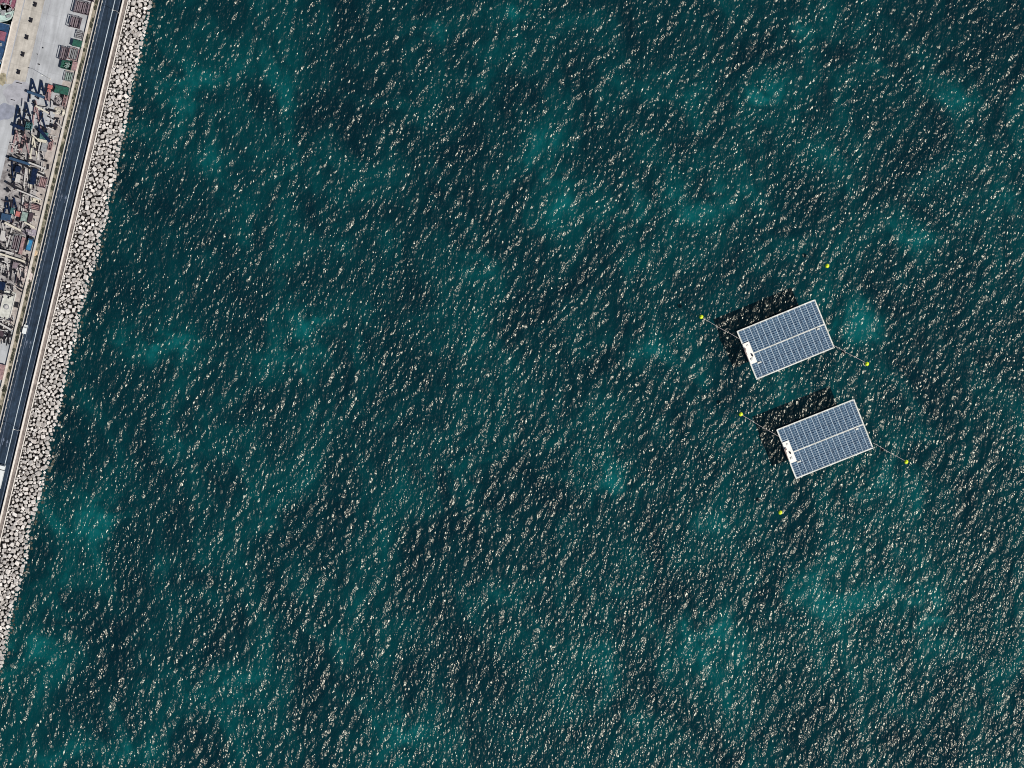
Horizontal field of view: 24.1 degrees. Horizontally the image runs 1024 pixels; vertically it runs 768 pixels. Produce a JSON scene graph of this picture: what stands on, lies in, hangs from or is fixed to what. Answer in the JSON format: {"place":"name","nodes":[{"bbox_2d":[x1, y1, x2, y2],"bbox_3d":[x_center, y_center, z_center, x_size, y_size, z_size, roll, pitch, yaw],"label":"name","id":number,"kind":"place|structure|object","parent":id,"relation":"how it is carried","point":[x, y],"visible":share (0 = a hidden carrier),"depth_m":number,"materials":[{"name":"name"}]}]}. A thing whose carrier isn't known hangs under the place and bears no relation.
{"place":"outdoors","nodes":[
{"label":"outdoors","id":0,"kind":"place"},
{"bbox_2d":[0,0,91,387],"bbox_3d":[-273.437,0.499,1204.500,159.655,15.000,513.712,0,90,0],"label":"quay yard","id":1,"kind":"structure","parent":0,"point":[58,33],"depth_m":1197.00,"materials":[{"name":"concrete"}]},
{"bbox_2d":[0,364,5,379],"bbox_3d":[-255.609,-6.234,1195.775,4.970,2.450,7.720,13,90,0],"label":"shipping container","id":2,"kind":"object","parent":1,"relation":"on","point":[2,368],"visible":1,"depth_m":1194.58,"materials":[{"name":"pink metal"}]},
{"bbox_2d":[0,73,6,85],"bbox_3d":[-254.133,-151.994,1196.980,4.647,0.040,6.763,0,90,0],"label":"weed patch","id":3,"kind":"object","parent":1,"relation":"on","point":[3,79],"visible":1,"depth_m":1196.96,"materials":[{"name":"plant"}]},
{"bbox_2d":[0,103,16,119],"bbox_3d":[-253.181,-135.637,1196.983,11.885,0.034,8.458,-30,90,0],"label":"concrete patch","id":4,"kind":"object","parent":1,"relation":"on","point":[7,111],"visible":1,"depth_m":1196.97,"materials":[{"name":"grey concrete"}]},
{"bbox_2d":[1,0,23,73],"bbox_3d":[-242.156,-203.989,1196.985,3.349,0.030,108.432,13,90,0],"label":"quay edge","id":5,"kind":"object","parent":1,"relation":"on","point":[17,12],"visible":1,"depth_m":1196.97,"materials":[{"name":"concrete"}]},
{"bbox_2d":[0,22,12,73],"bbox_3d":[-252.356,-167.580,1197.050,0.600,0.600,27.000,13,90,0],"label":"quay fender","id":6,"kind":"object","parent":5,"relation":"on","point":[5,48],"visible":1,"depth_m":1196.75,"materials":[{"name":"rubber"}]},
{"bbox_2d":[3,80,31,105],"bbox_3d":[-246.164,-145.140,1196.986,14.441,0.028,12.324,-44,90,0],"label":"concrete patch","id":7,"kind":"object","parent":1,"relation":"on","point":[16,92],"visible":1,"depth_m":1196.97,"materials":[{"name":"grey concrete"}]},
{"bbox_2d":[12,105,23,134],"bbox_3d":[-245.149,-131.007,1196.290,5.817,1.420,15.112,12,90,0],"label":"steel frame","id":8,"kind":"object","parent":1,"relation":"on","point":[16,117],"visible":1,"depth_m":1196.06,"materials":[{"name":"blue metal"}]},
{"bbox_2d":[12,123,24,130],"bbox_3d":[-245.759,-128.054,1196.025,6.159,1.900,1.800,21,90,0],"label":"gantry beam","id":9,"kind":"structure","parent":1,"relation":"on","point":[18,126],"depth_m":1195.08,"materials":[{"name":"blue metal"}]},
{"bbox_2d":[0,128,50,342],"bbox_3d":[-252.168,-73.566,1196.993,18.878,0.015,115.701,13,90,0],"label":"stained yard","id":10,"kind":"structure","parent":1,"relation":"on","point":[4,180],"depth_m":1196.98,"materials":[{"name":"grey concrete"}]},
{"bbox_2d":[0,230,5,241],"bbox_3d":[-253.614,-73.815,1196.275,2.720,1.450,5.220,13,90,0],"label":"steel crate","id":11,"kind":"object","parent":10,"relation":"on","point":[2,235],"visible":1,"depth_m":1195.58,"materials":[{"name":"grey paint"}]},
{"bbox_2d":[0,281,6,290],"bbox_3d":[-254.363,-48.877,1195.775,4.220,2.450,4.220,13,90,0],"label":"shipping container","id":12,"kind":"object","parent":10,"relation":"on","point":[3,286],"visible":1,"depth_m":1194.58,"materials":[{"name":"blue metal"}]},
{"bbox_2d":[0,213,11,221],"bbox_3d":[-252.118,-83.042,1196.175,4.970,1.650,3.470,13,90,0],"label":"shipping container","id":13,"kind":"object","parent":10,"relation":"on","point":[5,217],"visible":1,"depth_m":1195.38,"materials":[{"name":"blue metal"}]},
{"bbox_2d":[2,253,9,275],"bbox_3d":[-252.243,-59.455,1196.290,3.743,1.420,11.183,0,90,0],"label":"steel frame","id":14,"kind":"object","parent":10,"relation":"on","point":[7,264],"visible":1,"depth_m":1196.13,"materials":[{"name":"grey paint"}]},
{"bbox_2d":[2,197,11,222],"bbox_3d":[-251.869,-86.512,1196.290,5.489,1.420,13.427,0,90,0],"label":"steel frame","id":15,"kind":"object","parent":10,"relation":"on","point":[5,208],"visible":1,"depth_m":1195.95,"materials":[{"name":"blue metal"}]},
{"bbox_2d":[1,222,13,246],"bbox_3d":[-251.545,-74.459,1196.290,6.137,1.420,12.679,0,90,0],"label":"steel frame","id":16,"kind":"object","parent":10,"relation":"on","point":[7,243],"visible":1,"depth_m":1196.06,"materials":[{"name":"grey paint"}]},
{"bbox_2d":[0,291,15,321],"bbox_3d":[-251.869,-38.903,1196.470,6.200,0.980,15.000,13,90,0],"label":"storage slab","id":17,"kind":"structure","parent":10,"relation":"on","point":[6,306],"depth_m":1196.60,"materials":[{"name":"concrete"}]},
{"bbox_2d":[0,253,24,262],"bbox_3d":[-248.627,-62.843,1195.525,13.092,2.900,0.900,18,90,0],"label":"gantry beam","id":18,"kind":"structure","parent":10,"relation":"on","point":[12,257],"depth_m":1194.08,"materials":[{"name":"beige metal"}]},
{"bbox_2d":[4,222,20,230],"bbox_3d":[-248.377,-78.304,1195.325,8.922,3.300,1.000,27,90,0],"label":"gantry beam","id":19,"kind":"structure","parent":10,"relation":"on","point":[12,226],"depth_m":1193.67,"materials":[{"name":"beige metal"}]},
{"bbox_2d":[9,261,18,284],"bbox_3d":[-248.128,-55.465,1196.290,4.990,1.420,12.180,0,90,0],"label":"steel frame","id":20,"kind":"object","parent":10,"relation":"on","point":[15,274],"visible":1,"depth_m":1196.22,"materials":[{"name":"grey metal"}]},
{"bbox_2d":[11,161,18,180],"bbox_3d":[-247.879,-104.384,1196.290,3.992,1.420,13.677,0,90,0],"label":"steel frame","id":21,"kind":"object","parent":10,"relation":"on","point":[13,179],"visible":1,"depth_m":1196.09,"materials":[{"name":"blue metal"}]},
{"bbox_2d":[11,197,19,219],"bbox_3d":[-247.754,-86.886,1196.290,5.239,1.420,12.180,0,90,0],"label":"steel frame","id":22,"kind":"object","parent":10,"relation":"on","point":[14,200],"visible":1,"depth_m":1195.92,"materials":[{"name":"blue metal"}]},
{"bbox_2d":[12,262,18,268],"bbox_3d":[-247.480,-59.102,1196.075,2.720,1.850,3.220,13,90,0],"label":"shipping container","id":23,"kind":"object","parent":10,"relation":"on","point":[15,265],"visible":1,"depth_m":1195.18,"materials":[{"name":"metal"}]},
{"bbox_2d":[10,234,21,250],"bbox_3d":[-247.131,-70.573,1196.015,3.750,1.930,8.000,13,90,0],"label":"steel rack","id":24,"kind":"object","parent":10,"relation":"on","point":[16,241],"visible":1,"depth_m":1195.71,"materials":[{"name":"grey metal"}]},
{"bbox_2d":[11,130,20,152],"bbox_3d":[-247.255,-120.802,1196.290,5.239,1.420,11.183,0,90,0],"label":"steel frame","id":25,"kind":"object","parent":10,"relation":"on","point":[16,140],"visible":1,"depth_m":1196.03,"materials":[{"name":"red paint"}]},
{"bbox_2d":[6,182,25,191],"bbox_3d":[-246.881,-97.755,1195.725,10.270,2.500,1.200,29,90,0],"label":"gantry beam","id":26,"kind":"structure","parent":10,"relation":"on","point":[12,185],"depth_m":1194.47,"materials":[{"name":"black metal"}]},
{"bbox_2d":[14,166,20,172],"bbox_3d":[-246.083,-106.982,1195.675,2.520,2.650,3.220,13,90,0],"label":"steel crate","id":27,"kind":"object","parent":10,"relation":"on","point":[17,169],"visible":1,"depth_m":1194.38,"materials":[{"name":"blue metal"}]},
{"bbox_2d":[15,174,20,182],"bbox_3d":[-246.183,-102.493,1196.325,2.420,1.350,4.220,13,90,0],"label":"steel crate","id":28,"kind":"object","parent":10,"relation":"on","point":[18,178],"visible":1,"depth_m":1195.68,"materials":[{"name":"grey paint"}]},
{"bbox_2d":[9,157,30,165],"bbox_3d":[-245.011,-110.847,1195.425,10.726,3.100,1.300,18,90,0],"label":"gantry beam","id":29,"kind":"structure","parent":10,"relation":"on","point":[19,161],"depth_m":1193.88,"materials":[{"name":"blue metal"}]},
{"bbox_2d":[18,237,25,254],"bbox_3d":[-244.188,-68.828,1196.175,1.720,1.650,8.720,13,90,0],"label":"shipping container","id":30,"kind":"object","parent":10,"relation":"on","point":[21,246],"visible":1,"depth_m":1195.38,"materials":[{"name":"pink metal"}]},
{"bbox_2d":[20,194,23,217],"bbox_3d":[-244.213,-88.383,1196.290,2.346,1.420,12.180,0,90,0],"label":"steel frame","id":31,"kind":"object","parent":10,"relation":"on","point":[21,206],"visible":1,"depth_m":1196.06,"materials":[{"name":"grey paint"}]},
{"bbox_2d":[20,211,27,221],"bbox_3d":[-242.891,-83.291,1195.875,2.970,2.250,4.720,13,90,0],"label":"shipping container","id":32,"kind":"object","parent":10,"relation":"on","point":[24,216],"visible":1,"depth_m":1194.78,"materials":[{"name":"green metal"}]},
{"bbox_2d":[20,134,29,156],"bbox_3d":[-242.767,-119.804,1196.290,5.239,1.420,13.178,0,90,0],"label":"steel frame","id":33,"kind":"object","parent":10,"relation":"on","point":[26,144],"visible":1,"depth_m":1196.09,"materials":[{"name":"red paint"}]},
{"bbox_2d":[23,168,29,188],"bbox_3d":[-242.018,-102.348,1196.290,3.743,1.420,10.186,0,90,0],"label":"steel frame","id":34,"kind":"object","parent":10,"relation":"on","point":[25,175],"visible":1,"depth_m":1196.06,"materials":[{"name":"grey paint"}]},
{"bbox_2d":[17,189,41,199],"bbox_3d":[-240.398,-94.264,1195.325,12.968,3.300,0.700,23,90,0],"label":"gantry beam","id":35,"kind":"structure","parent":10,"relation":"on","point":[29,194],"depth_m":1193.67,"materials":[{"name":"white metal"}]},
{"bbox_2d":[18,162,44,175],"bbox_3d":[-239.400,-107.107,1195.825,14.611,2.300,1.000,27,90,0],"label":"gantry beam","id":36,"kind":"structure","parent":10,"relation":"on","point":[26,166],"depth_m":1194.67,"materials":[{"name":"grey metal"}]},
{"bbox_2d":[0,94,66,345],"bbox_3d":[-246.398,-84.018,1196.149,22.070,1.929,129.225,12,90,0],"label":"steel offcuts","id":37,"kind":"object","parent":10,"relation":"on","point":[8,334],"visible":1,"depth_m":1195.89,"materials":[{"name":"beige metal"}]},
{"bbox_2d":[29,137,37,158],"bbox_3d":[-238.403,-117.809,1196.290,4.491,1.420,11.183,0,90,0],"label":"steel frame","id":38,"kind":"object","parent":10,"relation":"on","point":[33,139],"visible":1,"depth_m":1196.10,"materials":[{"name":"beige paint"}]},
{"bbox_2d":[29,168,38,184],"bbox_3d":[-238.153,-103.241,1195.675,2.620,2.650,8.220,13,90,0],"label":"steel crate","id":39,"kind":"object","parent":10,"relation":"on","point":[33,177],"visible":1,"depth_m":1194.38,"materials":[{"name":"blue metal"}]},
{"bbox_2d":[29,162,46,169],"bbox_3d":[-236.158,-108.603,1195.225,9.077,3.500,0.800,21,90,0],"label":"gantry beam","id":40,"kind":"structure","parent":10,"relation":"on","point":[37,165],"depth_m":1193.47,"materials":[{"name":"white metal"}]},
{"bbox_2d":[37,142,43,159],"bbox_3d":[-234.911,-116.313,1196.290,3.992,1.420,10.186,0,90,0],"label":"steel frame","id":41,"kind":"object","parent":10,"relation":"on","point":[40,145],"visible":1,"depth_m":1196.14,"materials":[{"name":"grey paint"}]},
{"bbox_2d":[38,111,46,132],"bbox_3d":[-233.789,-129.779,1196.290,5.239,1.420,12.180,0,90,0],"label":"steel frame","id":42,"kind":"object","parent":10,"relation":"on","point":[42,121],"visible":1,"depth_m":1195.96,"materials":[{"name":"metal"}]},
{"bbox_2d":[40,142,48,151],"bbox_3d":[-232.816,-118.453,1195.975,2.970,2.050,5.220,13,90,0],"label":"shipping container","id":43,"kind":"object","parent":10,"relation":"on","point":[44,146],"visible":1,"depth_m":1194.98,"materials":[{"name":"metal"}]},
{"bbox_2d":[38,128,50,141],"bbox_3d":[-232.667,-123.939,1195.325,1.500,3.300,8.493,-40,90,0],"label":"gantry beam","id":44,"kind":"structure","parent":10,"relation":"on","point":[44,134],"depth_m":1193.67,"materials":[{"name":"blue metal"}]},
{"bbox_2d":[40,133,48,139],"bbox_3d":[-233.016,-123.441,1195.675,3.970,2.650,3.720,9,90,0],"label":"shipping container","id":45,"kind":"object","parent":10,"relation":"on","point":[42,136],"visible":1,"depth_m":1194.38,"materials":[{"name":"green metal"}]},
{"bbox_2d":[6,0,44,83],"bbox_3d":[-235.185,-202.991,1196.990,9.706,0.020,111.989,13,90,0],"label":"quay apron","id":46,"kind":"object","parent":1,"relation":"on","point":[23,44],"visible":1,"depth_m":1196.98,"materials":[{"name":"concrete"}]},
{"bbox_2d":[5,1,24,82],"bbox_3d":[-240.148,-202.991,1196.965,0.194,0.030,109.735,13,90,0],"label":"crane rail","id":47,"kind":"object","parent":46,"relation":"on","point":[15,40],"visible":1,"depth_m":1196.95,"materials":[{"name":"metal"}]},
{"bbox_2d":[25,1,44,82],"bbox_3d":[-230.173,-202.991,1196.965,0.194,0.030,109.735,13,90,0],"label":"crane rail","id":48,"kind":"object","parent":46,"relation":"on","point":[35,40],"visible":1,"depth_m":1196.95,"materials":[{"name":"metal"}]},
{"bbox_2d":[23,102,31,122],"bbox_3d":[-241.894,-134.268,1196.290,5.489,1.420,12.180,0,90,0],"label":"steel frame","id":49,"kind":"object","parent":1,"relation":"on","point":[26,104],"visible":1,"depth_m":1196.00,"materials":[{"name":"blue metal"}]},
{"bbox_2d":[25,122,32,130],"bbox_3d":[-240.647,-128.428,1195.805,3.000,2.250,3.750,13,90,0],"label":"open skip","id":50,"kind":"object","parent":1,"relation":"on","point":[29,126],"visible":1,"depth_m":1195.44,"materials":[{"name":"teal paint"}]},
{"bbox_2d":[27,79,37,101],"bbox_3d":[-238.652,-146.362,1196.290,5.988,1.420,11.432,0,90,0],"label":"steel frame","id":51,"kind":"object","parent":1,"relation":"on","point":[32,81],"visible":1,"depth_m":1195.97,"materials":[{"name":"blue metal"}]},
{"bbox_2d":[27,90,44,98],"bbox_3d":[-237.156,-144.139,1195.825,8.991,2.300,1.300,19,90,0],"label":"gantry beam","id":52,"kind":"structure","parent":1,"relation":"on","point":[36,94],"depth_m":1194.67,"materials":[{"name":"blue metal"}]},
{"bbox_2d":[32,100,40,127],"bbox_3d":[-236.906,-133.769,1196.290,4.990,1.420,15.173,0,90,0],"label":"steel frame","id":53,"kind":"object","parent":1,"relation":"on","point":[37,114],"visible":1,"depth_m":1196.02,"materials":[{"name":"red paint"}]},
{"bbox_2d":[4,60,77,329],"bbox_3d":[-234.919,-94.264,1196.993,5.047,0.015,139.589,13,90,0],"label":"yard margin","id":54,"kind":"object","parent":1,"relation":"on","point":[50,156],"visible":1,"depth_m":1196.98,"materials":[{"name":"beige concrete"}]},
{"bbox_2d":[18,266,32,283],"bbox_3d":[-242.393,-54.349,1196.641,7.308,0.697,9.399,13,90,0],"label":"rubble pile","id":55,"kind":"object","parent":54,"relation":"on","point":[26,269],"visible":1,"depth_m":1196.71,"materials":[{"name":"beige stone"}]},
{"bbox_2d":[25,237,33,250],"bbox_3d":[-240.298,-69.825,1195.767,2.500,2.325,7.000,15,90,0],"label":"tarpaulin container","id":56,"kind":"object","parent":54,"relation":"on","point":[29,244],"visible":1,"depth_m":1194.73,"materials":[{"name":"blue fabric"}]},
{"bbox_2d":[23,229,36,235],"bbox_3d":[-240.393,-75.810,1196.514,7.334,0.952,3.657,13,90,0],"label":"scrap heap","id":57,"kind":"object","parent":54,"relation":"on","point":[33,231],"visible":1,"depth_m":1196.63,"materials":[{"name":"grey metal"}]},
{"bbox_2d":[28,212,33,221],"bbox_3d":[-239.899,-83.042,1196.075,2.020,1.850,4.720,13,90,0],"label":"shipping container","id":58,"kind":"object","parent":54,"relation":"on","point":[30,217],"visible":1,"depth_m":1195.18,"materials":[{"name":"metal"}]},
{"bbox_2d":[30,203,40,210],"bbox_3d":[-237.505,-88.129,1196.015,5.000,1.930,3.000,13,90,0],"label":"steel rack","id":59,"kind":"object","parent":54,"relation":"on","point":[35,207],"visible":1,"depth_m":1195.52,"materials":[{"name":"brown metal"}]},
{"bbox_2d":[31,198,40,203],"bbox_3d":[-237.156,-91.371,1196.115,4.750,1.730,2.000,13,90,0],"label":"steel rack","id":60,"kind":"object","parent":54,"relation":"on","point":[35,199],"visible":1,"depth_m":1195.46,"materials":[{"name":"beige metal"}]},
{"bbox_2d":[38,176,47,188],"bbox_3d":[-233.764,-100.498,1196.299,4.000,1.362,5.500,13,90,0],"label":"steel rack","id":61,"kind":"object","parent":54,"relation":"on","point":[42,180],"visible":1,"depth_m":1195.92,"materials":[{"name":"metal"}]},
{"bbox_2d":[47,139,53,150],"bbox_3d":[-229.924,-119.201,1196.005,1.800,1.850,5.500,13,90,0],"label":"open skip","id":62,"kind":"object","parent":54,"relation":"on","point":[50,144],"visible":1,"depth_m":1195.78,"materials":[{"name":"red paint"}]},
{"bbox_2d":[53,107,65,115],"bbox_3d":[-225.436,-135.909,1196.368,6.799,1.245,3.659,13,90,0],"label":"rubble pile","id":63,"kind":"object","parent":54,"relation":"on","point":[58,110],"visible":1,"depth_m":1196.49,"materials":[{"name":"beige stone"}]},
{"bbox_2d":[53,95,67,107],"bbox_3d":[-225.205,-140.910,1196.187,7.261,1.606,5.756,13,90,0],"label":"scrap heap","id":64,"kind":"object","parent":54,"relation":"on","point":[58,100],"visible":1,"depth_m":1196.30,"materials":[{"name":"grey metal"}]},
{"bbox_2d":[54,84,70,95],"bbox_3d":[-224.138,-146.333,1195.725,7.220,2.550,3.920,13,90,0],"label":"shipping container","id":65,"kind":"object","parent":54,"relation":"on","point":[62,90],"visible":1,"depth_m":1194.48,"materials":[{"name":"green metal"}]},
{"bbox_2d":[62,95,67,105],"bbox_3d":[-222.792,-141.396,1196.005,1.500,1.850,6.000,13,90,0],"label":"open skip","id":66,"kind":"object","parent":54,"relation":"on","point":[65,97],"visible":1,"depth_m":1195.64,"materials":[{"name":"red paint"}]},
{"bbox_2d":[60,60,72,69],"bbox_3d":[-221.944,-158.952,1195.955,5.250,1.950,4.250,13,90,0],"label":"open skip","id":67,"kind":"object","parent":54,"relation":"on","point":[66,65],"visible":1,"depth_m":1196.73,"materials":[{"name":"green paint"}]},
{"bbox_2d":[64,71,73,81],"bbox_3d":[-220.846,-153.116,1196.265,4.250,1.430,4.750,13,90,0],"label":"steel rack","id":68,"kind":"object","parent":54,"relation":"on","point":[68,77],"visible":1,"depth_m":1195.92,"materials":[{"name":"grey metal"}]},
{"bbox_2d":[71,61,77,70],"bbox_3d":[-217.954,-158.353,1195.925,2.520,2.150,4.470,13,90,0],"label":"shipping container","id":69,"kind":"object","parent":54,"relation":"on","point":[74,66],"visible":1,"depth_m":1194.88,"materials":[{"name":"metal"}]},
{"bbox_2d":[32,1,50,78],"bbox_3d":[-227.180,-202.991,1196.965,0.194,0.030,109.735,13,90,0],"label":"crane rail","id":70,"kind":"object","parent":1,"relation":"on","point":[41,40],"visible":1,"depth_m":1196.95,"materials":[{"name":"metal"}]},
{"bbox_2d":[38,80,47,105],"bbox_3d":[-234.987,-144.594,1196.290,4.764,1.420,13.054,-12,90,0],"label":"steel frame","id":71,"kind":"object","parent":1,"relation":"on","point":[41,83],"visible":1,"depth_m":1195.96,"materials":[{"name":"blue metal"}]},
{"bbox_2d":[0,0,94,398],"bbox_3d":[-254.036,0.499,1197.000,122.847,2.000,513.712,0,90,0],"label":"boundary wall","id":72,"kind":"structure","parent":1,"relation":"on","point":[45,202],"depth_m":1196.00,"materials":[{"name":"concrete"}]},
{"bbox_2d":[45,84,54,101],"bbox_3d":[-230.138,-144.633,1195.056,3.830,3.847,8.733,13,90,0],"label":"crane truck","id":73,"kind":"object","parent":1,"relation":"on","point":[49,92],"visible":1,"depth_m":1195.13,"materials":[{"name":"red paint"}]},
{"bbox_2d":[59,46,68,60],"bbox_3d":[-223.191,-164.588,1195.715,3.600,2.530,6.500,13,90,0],"label":"steel rack","id":74,"kind":"object","parent":1,"relation":"on","point":[64,54],"visible":1,"depth_m":1195.05,"materials":[{"name":"brown metal"}]},
{"bbox_2d":[67,47,79,60],"bbox_3d":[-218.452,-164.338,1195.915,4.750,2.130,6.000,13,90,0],"label":"steel rack","id":75,"kind":"object","parent":1,"relation":"on","point":[73,54],"visible":1,"depth_m":1195.47,"materials":[{"name":"grey metal"}]},
{"bbox_2d":[68,15,82,28],"bbox_3d":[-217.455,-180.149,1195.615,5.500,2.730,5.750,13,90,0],"label":"steel rack","id":76,"kind":"object","parent":1,"relation":"on","point":[75,22],"visible":1,"depth_m":1195.19,"materials":[{"name":"brown metal"}]},
{"bbox_2d":[72,39,82,47],"bbox_3d":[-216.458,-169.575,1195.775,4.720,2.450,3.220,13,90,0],"label":"shipping container","id":77,"kind":"object","parent":1,"relation":"on","point":[76,43],"visible":1,"depth_m":1194.58,"materials":[{"name":"green metal"}]},
{"bbox_2d":[75,30,83,38],"bbox_3d":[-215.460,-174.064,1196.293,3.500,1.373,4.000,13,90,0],"label":"steel rack","id":78,"kind":"object","parent":1,"relation":"on","point":[79,33],"visible":1,"depth_m":1195.79,"materials":[{"name":"grey metal"}]},
{"bbox_2d":[73,0,90,15],"bbox_3d":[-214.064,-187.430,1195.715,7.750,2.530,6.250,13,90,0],"label":"steel rack","id":79,"kind":"object","parent":1,"relation":"on","point":[82,7],"visible":1,"depth_m":1195.48,"materials":[{"name":"brown metal"}]},
{"bbox_2d":[0,0,98,414],"bbox_3d":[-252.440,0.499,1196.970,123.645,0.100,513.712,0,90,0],"label":"verge","id":80,"kind":"structure","parent":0,"point":[51,192],"depth_m":1196.92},
{"bbox_2d":[0,0,122,514],"bbox_3d":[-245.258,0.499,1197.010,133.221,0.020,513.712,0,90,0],"label":"road","id":81,"kind":"structure","parent":0,"point":[58,218],"depth_m":1197.00,"materials":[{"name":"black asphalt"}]},
{"bbox_2d":[0,464,5,488],"bbox_3d":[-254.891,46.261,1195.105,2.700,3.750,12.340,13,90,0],"label":"white lorry","id":82,"kind":"object","parent":81,"relation":"on","point":[2,468],"visible":1,"depth_m":1194.01,"materials":[{"name":"paint"}]},
{"bbox_2d":[22,324,27,333],"bbox_3d":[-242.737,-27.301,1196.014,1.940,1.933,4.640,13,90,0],"label":"white van","id":83,"kind":"object","parent":81,"relation":"on","point":[24,330],"visible":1,"depth_m":1195.11,"materials":[{"name":"paint"}]},
{"bbox_2d":[0,0,99,418],"bbox_3d":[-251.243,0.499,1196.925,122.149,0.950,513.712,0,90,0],"label":"kerb wall","id":84,"kind":"structure","parent":81,"relation":"on","point":[49,209],"depth_m":1196.45,"materials":[{"name":"concrete"}]},
{"bbox_2d":[0,0,102,431],"bbox_3d":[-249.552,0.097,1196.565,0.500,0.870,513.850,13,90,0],"label":"guard rail","id":85,"kind":"object","parent":81,"relation":"on","point":[51,215],"visible":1,"depth_m":1196.13,"materials":[{"name":"metal"}]},
{"bbox_2d":[0,1,105,445],"bbox_3d":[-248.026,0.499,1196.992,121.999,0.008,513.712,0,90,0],"label":"road marking","id":86,"kind":"object","parent":81,"relation":"on","point":[52,224],"visible":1,"depth_m":1196.99,"materials":[{"name":"paint"}]},
{"bbox_2d":[5,1,114,462],"bbox_3d":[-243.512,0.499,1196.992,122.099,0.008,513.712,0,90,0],"label":"road marking","id":87,"kind":"object","parent":81,"relation":"on","point":[60,230],"visible":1,"depth_m":1196.99,"materials":[{"name":"paint"}]},
{"bbox_2d":[0,2,119,505],"bbox_3d":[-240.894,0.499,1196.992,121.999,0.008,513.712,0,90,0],"label":"road marking","id":88,"kind":"object","parent":81,"relation":"on","point":[60,252],"visible":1,"depth_m":1196.99,"materials":[{"name":"paint"}]},
{"bbox_2d":[0,0,123,522],"bbox_3d":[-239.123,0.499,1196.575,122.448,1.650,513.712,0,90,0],"label":"parapet wall","id":89,"kind":"structure","parent":81,"relation":"on","point":[61,260],"depth_m":1195.75,"materials":[{"name":"concrete"}]},
{"bbox_2d":[0,0,127,537],"bbox_3d":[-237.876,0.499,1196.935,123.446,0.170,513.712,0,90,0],"label":"footpath","id":90,"kind":"structure","parent":81,"relation":"on","point":[63,264],"depth_m":1196.85,"materials":[{"name":"beige concrete"}]},
{"bbox_2d":[0,0,148,649],"bbox_3d":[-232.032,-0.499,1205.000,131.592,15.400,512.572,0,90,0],"label":"breakwater slope","id":91,"kind":"structure","parent":0,"point":[85,215],"depth_m":1199.26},
{"bbox_2d":[0,2,127,541],"bbox_3d":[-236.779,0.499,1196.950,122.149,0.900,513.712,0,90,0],"label":"coping wall","id":92,"kind":"structure","parent":91,"relation":"on","point":[63,272],"depth_m":1196.50,"materials":[{"name":"concrete"}]},
{"bbox_2d":[0,0,155,687],"bbox_3d":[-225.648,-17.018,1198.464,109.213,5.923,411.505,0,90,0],"label":"smaller boulders","id":93,"kind":"object","parent":91,"relation":"on","point":[69,277],"visible":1,"depth_m":1197.90,"materials":[{"name":"stone"}]},
{"bbox_2d":[0,0,1023,767],"bbox_3d":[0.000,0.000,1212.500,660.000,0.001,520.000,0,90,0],"label":"sea water","id":94,"kind":"structure","parent":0,"point":[414,388],"depth_m":1212.50,"materials":[{"name":"teal liquid"}]},
{"bbox_3d":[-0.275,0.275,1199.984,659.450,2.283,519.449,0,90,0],"label":"sea","id":95,"kind":"structure","parent":0,"visible":0},
{"bbox_2d":[0,22,10,63],"bbox_3d":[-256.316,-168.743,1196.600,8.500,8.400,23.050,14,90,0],"label":"moored boat","id":96,"kind":"object","parent":95,"relation":"on","point":[4,30],"visible":1,"depth_m":1197.32,"materials":[{"name":"blue paint"}]},
{"bbox_2d":[0,4,13,21],"bbox_3d":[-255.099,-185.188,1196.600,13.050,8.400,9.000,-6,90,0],"label":"moored boat","id":97,"kind":"object","parent":95,"relation":"on","point":[5,16],"visible":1,"depth_m":1197.32,"materials":[{"name":"green paint"}]},
{"bbox_2d":[0,0,16,12],"bbox_3d":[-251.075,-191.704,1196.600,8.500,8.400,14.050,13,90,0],"label":"moored boat","id":98,"kind":"object","parent":95,"relation":"on","point":[12,3],"visible":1,"depth_m":1197.32,"materials":[{"name":"metal"}]},
{"bbox_2d":[737,299,834,379],"bbox_3d":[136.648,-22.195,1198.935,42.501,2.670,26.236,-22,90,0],"label":"solar platform","id":99,"kind":"structure","parent":95,"relation":"on","point":[785,339],"depth_m":1198.80,"materials":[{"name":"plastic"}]},
{"bbox_2d":[776,399,872,478],"bbox_3d":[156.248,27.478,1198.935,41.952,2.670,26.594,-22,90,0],"label":"solar platform","id":100,"kind":"structure","parent":95,"relation":"on","point":[824,438],"depth_m":1198.80,"materials":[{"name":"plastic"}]}
]}

